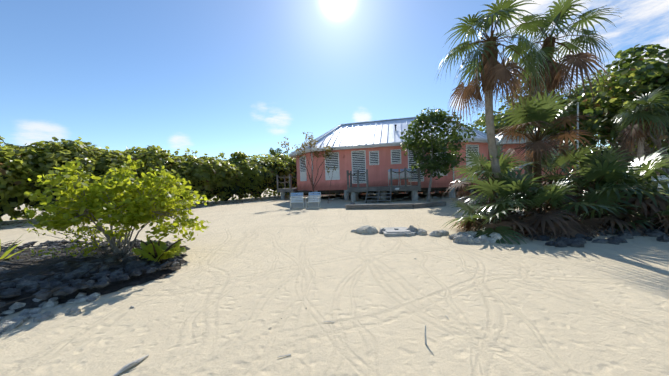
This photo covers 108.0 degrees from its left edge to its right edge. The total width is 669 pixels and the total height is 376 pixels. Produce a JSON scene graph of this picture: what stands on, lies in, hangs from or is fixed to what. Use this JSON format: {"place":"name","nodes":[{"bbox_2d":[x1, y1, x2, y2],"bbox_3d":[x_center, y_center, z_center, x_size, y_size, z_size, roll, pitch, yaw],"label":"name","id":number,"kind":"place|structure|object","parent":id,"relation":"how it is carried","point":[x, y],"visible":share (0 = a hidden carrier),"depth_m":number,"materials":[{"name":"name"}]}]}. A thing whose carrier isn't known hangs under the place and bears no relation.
{"place":"outdoors","nodes":[
{"label":"outdoors","id":0,"kind":"place"},
{"bbox_2d":[0,185,668,375],"bbox_3d":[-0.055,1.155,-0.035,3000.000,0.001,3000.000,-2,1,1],"label":"sand ground","id":1,"kind":"structure","parent":0,"point":[243,284],"depth_m":2.24,"materials":[{"name":"beige sand"}]},
{"bbox_2d":[0,292,100,333],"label":"rocks","id":2,"kind":"object","parent":1,"relation":"on","point":[12,323],"visible":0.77,"depth_m":2.31,"materials":[{"name":"stone"}]},
{"bbox_2d":[0,238,187,316],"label":"mulch bed","id":3,"kind":"object","parent":1,"relation":"on","point":[43,267],"depth_m":3.16,"materials":[{"name":"brown soil"}]},
{"bbox_2d":[0,239,186,261],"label":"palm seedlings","id":4,"kind":"object","parent":3,"relation":"on","point":[151,250],"visible":0.96,"depth_m":3.39,"materials":[{"name":"green plant"}]},
{"bbox_2d":[0,239,189,307],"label":"rocks","id":5,"kind":"object","parent":3,"relation":"on","point":[32,283],"visible":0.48,"depth_m":3.05,"materials":[{"name":"grey stone"}]},
{"bbox_2d":[13,155,210,259],"bbox_3d":[-3.444,0.319,3.840,2.568,1.679,1.835,-2,1,1],"label":"shrub","id":6,"kind":"object","parent":3,"relation":"on","point":[146,201],"visible":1,"depth_m":3.57,"materials":[{"name":"green plant"}]},
{"bbox_2d":[0,136,307,228],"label":"hedge","id":7,"kind":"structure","parent":1,"relation":"on","point":[240,174],"depth_m":12.63,"materials":[{"name":"green plant"}]},
{"bbox_2d":[165,148,288,195],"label":"trees","id":8,"kind":"object","parent":1,"relation":"on","point":[272,152],"visible":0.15,"depth_m":24.33,"materials":[{"name":"green plant"}]},
{"bbox_2d":[113,315,448,375],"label":"driftwood sticks","id":9,"kind":"object","parent":1,"relation":"on","point":[127,366],"visible":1,"depth_m":1.58,"materials":[{"name":"grey wood"}]},
{"bbox_2d":[276,174,303,199],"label":"deck","id":10,"kind":"structure","parent":1,"relation":"on","point":[290,189],"depth_m":17.99,"materials":[{"name":"grey wood"}]},
{"bbox_2d":[290,192,303,208],"bbox_3d":[-1.722,0.587,11.167,0.604,0.718,0.702,-2,1,-7],"label":"beach chair","id":11,"kind":"object","parent":1,"relation":"on","point":[292,200],"depth_m":11.37,"materials":[{"name":"beige"}]},
{"bbox_2d":[278,132,335,200],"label":"thin tree","id":12,"kind":"object","parent":1,"relation":"on","point":[314,152],"visible":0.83,"depth_m":15.09,"materials":[{"name":"brown plant"}]},
{"bbox_2d":[305,192,320,208],"bbox_3d":[-0.955,0.562,11.053,0.604,0.718,0.702,-2,1,7],"label":"beach chair","id":13,"kind":"object","parent":1,"relation":"on","point":[315,196],"depth_m":11.25,"materials":[{"name":"beige"}]},
{"bbox_2d":[296,196,463,200],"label":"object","id":14,"kind":"object","parent":1,"relation":"on","point":[391,197],"depth_m":15.45,"materials":[{"name":"stone"}]},
{"bbox_2d":[285,185,481,194],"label":"shrubs","id":15,"kind":"object","parent":1,"relation":"on","point":[375,192],"depth_m":22.08,"materials":[{"name":"green plant"}]},
{"bbox_2d":[347,167,420,202],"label":"deck","id":16,"kind":"structure","parent":1,"relation":"on","point":[382,191],"depth_m":13.26,"materials":[{"name":"grey wood"}]},
{"bbox_2d":[388,169,398,185],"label":"deck chair","id":17,"kind":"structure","parent":16,"relation":"on","point":[395,174],"depth_m":14.41,"materials":[{"name":"beige wood"}]},
{"bbox_2d":[400,169,410,185],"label":"deck chair","id":18,"kind":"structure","parent":16,"relation":"on","point":[407,175],"depth_m":14.26,"materials":[{"name":"beige wood"}]},
{"bbox_2d":[288,117,499,199],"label":"house","id":19,"kind":"structure","parent":1,"relation":"on","point":[374,148],"depth_m":15.27,"materials":[{"name":"pink paint"}]},
{"bbox_2d":[346,202,445,209],"bbox_3d":[2.650,0.719,10.563,4.112,0.180,1.796,-2,1,12],"label":"timber edging","id":20,"kind":"object","parent":1,"relation":"on","point":[392,206],"visible":1,"depth_m":9.88,"materials":[{"name":"grey wood"}]},
{"bbox_2d":[380,227,414,235],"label":"stone slab","id":21,"kind":"structure","parent":1,"relation":"on","point":[395,231],"depth_m":5.08,"materials":[{"name":"stone"}]},
{"bbox_2d":[351,225,448,235],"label":"rocks","id":22,"kind":"object","parent":1,"relation":"on","point":[367,229],"visible":0.65,"depth_m":5.17,"materials":[{"name":"stone"}]},
{"bbox_2d":[400,107,476,201],"bbox_3d":[5.017,-1.650,11.839,3.277,4.708,2.582,-1,2,34],"label":"tree","id":23,"kind":"object","parent":1,"relation":"on","point":[424,148],"depth_m":11.55,"materials":[{"name":"green plant"}]},
{"bbox_2d":[448,230,510,243],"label":"rocks","id":24,"kind":"object","parent":1,"relation":"on","point":[464,237],"visible":0.75,"depth_m":4.28,"materials":[{"name":"stone"}]},
{"bbox_2d":[443,140,543,211],"bbox_3d":[4.202,-0.184,6.367,2.384,2.228,2.349,-2,1,-11],"label":"young palm","id":25,"kind":"object","parent":1,"relation":"on","point":[481,166],"visible":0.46,"depth_m":6.30,"materials":[{"name":"green plant"}]},
{"bbox_2d":[440,193,552,244],"bbox_3d":[3.084,0.678,4.811,1.913,1.177,1.824,-2,1,1],"label":"young palm","id":26,"kind":"object","parent":1,"relation":"on","point":[470,222],"visible":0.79,"depth_m":4.62,"materials":[{"name":"green plant"}]},
{"bbox_2d":[434,0,559,208],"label":"tall palm","id":27,"kind":"object","parent":1,"relation":"on","point":[491,70],"visible":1,"depth_m":5.66,"materials":[{"name":"green plant"}]},
{"bbox_2d":[453,168,570,233],"bbox_3d":[3.893,0.454,5.519,2.323,1.958,2.510,-2,1,1],"label":"young palm","id":28,"kind":"object","parent":1,"relation":"on","point":[499,187],"visible":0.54,"depth_m":5.11,"materials":[{"name":"green plant"}]},
{"bbox_2d":[467,127,593,190],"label":"cottage","id":29,"kind":"structure","parent":1,"relation":"on","point":[510,143],"depth_m":15.67,"materials":[{"name":"pink paint"}]},
{"bbox_2d":[495,89,600,213],"bbox_3d":[4.938,-0.760,5.872,2.284,3.198,2.052,-3,2,-41],"label":"young palm","id":30,"kind":"object","parent":1,"relation":"on","point":[535,115],"visible":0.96,"depth_m":5.67,"materials":[{"name":"green plant"}]},
{"bbox_2d":[492,173,624,239],"bbox_3d":[4.220,0.454,4.910,2.187,1.536,2.017,-2,1,1],"label":"young palm","id":31,"kind":"object","parent":1,"relation":"on","point":[553,197],"visible":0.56,"depth_m":4.54,"materials":[{"name":"green plant"}]},
{"bbox_2d":[504,0,620,213],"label":"tall palm","id":32,"kind":"object","parent":1,"relation":"on","point":[556,73],"visible":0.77,"depth_m":6.45,"materials":[{"name":"green plant"}]},
{"bbox_2d":[516,140,617,201],"bbox_3d":[5.816,-0.233,6.334,2.494,2.094,2.372,-1,2,27],"label":"young palm","id":33,"kind":"object","parent":1,"relation":"on","point":[559,160],"visible":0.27,"depth_m":6.14,"materials":[{"name":"green plant"}]},
{"bbox_2d":[473,44,668,194],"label":"seagrape trees","id":34,"kind":"object","parent":1,"relation":"on","point":[631,81],"visible":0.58,"depth_m":11.54,"materials":[{"name":"green plant"}]},
{"bbox_2d":[576,102,578,172],"bbox_3d":[11.677,-1.824,11.682,0.228,4.578,0.240,-2,1,1],"label":"pole","id":35,"kind":"object","parent":1,"relation":"on","point":[578,127],"visible":0.21,"depth_m":11.63,"materials":[{"name":"silver metal"}]},
{"bbox_2d":[541,180,647,235],"bbox_3d":[5.043,0.495,4.916,1.812,1.268,1.785,-2,1,1],"label":"young palm","id":36,"kind":"object","parent":1,"relation":"on","point":[590,220],"visible":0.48,"depth_m":4.66,"materials":[{"name":"green plant"}]},
{"bbox_2d":[527,144,667,229],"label":"young palm","id":37,"kind":"object","parent":1,"relation":"on","point":[604,166],"visible":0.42,"depth_m":5.08,"materials":[{"name":"green plant"}]},
{"bbox_2d":[528,227,668,247],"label":"rocks","id":38,"kind":"object","parent":1,"relation":"on","point":[621,237],"visible":0.73,"depth_m":4.17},
{"bbox_2d":[565,147,668,233],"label":"young palm","id":39,"kind":"object","parent":1,"relation":"on","point":[649,164],"visible":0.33,"depth_m":4.88,"materials":[{"name":"green plant"}]},
{"bbox_2d":[605,198,668,231],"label":"young palm","id":40,"kind":"object","parent":1,"relation":"on","point":[643,223],"visible":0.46,"depth_m":4.55,"materials":[{"name":"green plant"}]},
{"bbox_2d":[611,86,668,186],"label":"palm","id":41,"kind":"object","parent":1,"relation":"on","point":[644,119],"visible":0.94,"depth_m":8.54,"materials":[{"name":"green plant"}]},
{"bbox_2d":[0,0,668,162],"label":"sky","id":42,"kind":"structure","parent":0,"point":[213,78],"materials":[{"name":"blue"}]},
{"bbox_2d":[354,201,435,204],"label":"pad sand","id":43,"kind":"structure","parent":0,"point":[410,202],"depth_m":11.88,"materials":[{"name":"beige sand"}]},
{"bbox_2d":[651,175,668,187],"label":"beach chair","id":44,"kind":"object","parent":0,"point":[662,178],"visible":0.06,"depth_m":9.23,"materials":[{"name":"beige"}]}
]}

